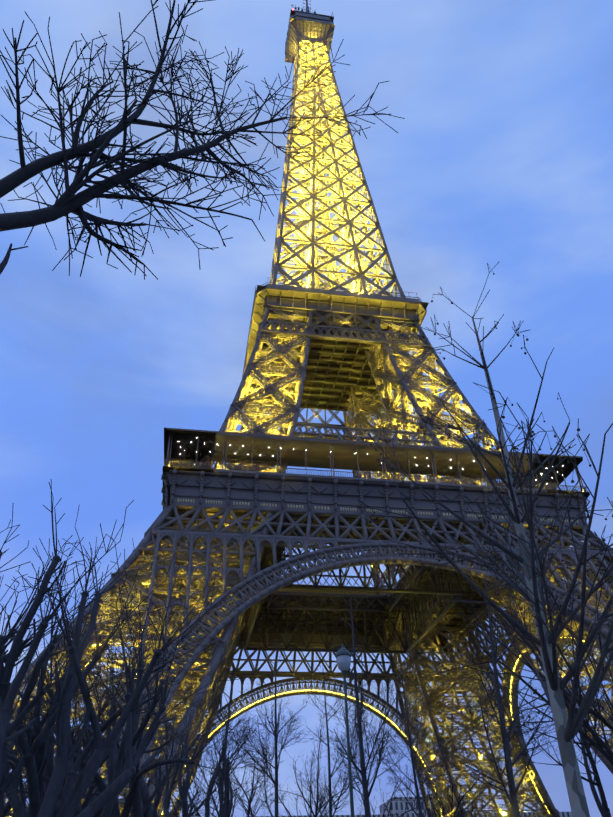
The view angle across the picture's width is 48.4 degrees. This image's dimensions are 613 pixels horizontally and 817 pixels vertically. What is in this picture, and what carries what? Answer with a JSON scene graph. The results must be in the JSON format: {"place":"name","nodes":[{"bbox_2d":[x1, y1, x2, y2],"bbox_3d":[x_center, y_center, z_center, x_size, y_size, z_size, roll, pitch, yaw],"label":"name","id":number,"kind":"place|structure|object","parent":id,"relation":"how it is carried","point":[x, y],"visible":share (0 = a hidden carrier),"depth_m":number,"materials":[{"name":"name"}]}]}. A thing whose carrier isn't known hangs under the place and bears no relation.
{"place":"outdoors","nodes":[
{"label":"outdoors","id":0,"kind":"place"},
{"bbox_2d":[0,0,612,816],"label":"sky","id":1,"kind":"structure","parent":0,"point":[501,151],"materials":[{"name":"blue"}]},
{"bbox_2d":[250,797,571,816],"bbox_3d":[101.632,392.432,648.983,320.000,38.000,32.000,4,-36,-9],"label":"building","id":2,"kind":"structure","parent":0,"point":[400,807],"depth_m":640.82,"materials":[{"name":"stone"}]},
{"label":"esplanade pavement","id":3,"kind":"structure","parent":0,"visible":0},
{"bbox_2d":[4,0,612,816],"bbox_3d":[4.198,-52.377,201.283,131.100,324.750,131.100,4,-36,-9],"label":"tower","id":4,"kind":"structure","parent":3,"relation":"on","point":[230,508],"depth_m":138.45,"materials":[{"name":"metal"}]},
{"label":"ground","id":5,"kind":"structure","parent":0,"visible":0},
{"bbox_2d":[0,0,612,816],"bbox_3d":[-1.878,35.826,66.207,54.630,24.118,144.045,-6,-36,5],"label":"trees","id":6,"kind":"object","parent":5,"relation":"on","point":[52,790],"visible":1,"depth_m":8.32,"materials":[{"name":"black plant"}]},
{"bbox_2d":[335,644,354,816],"bbox_3d":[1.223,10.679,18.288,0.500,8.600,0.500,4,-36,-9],"label":"lamp post","id":7,"kind":"object","parent":5,"relation":"on","point":[343,656],"visible":1,"depth_m":19.87,"materials":[{"name":"metal"}]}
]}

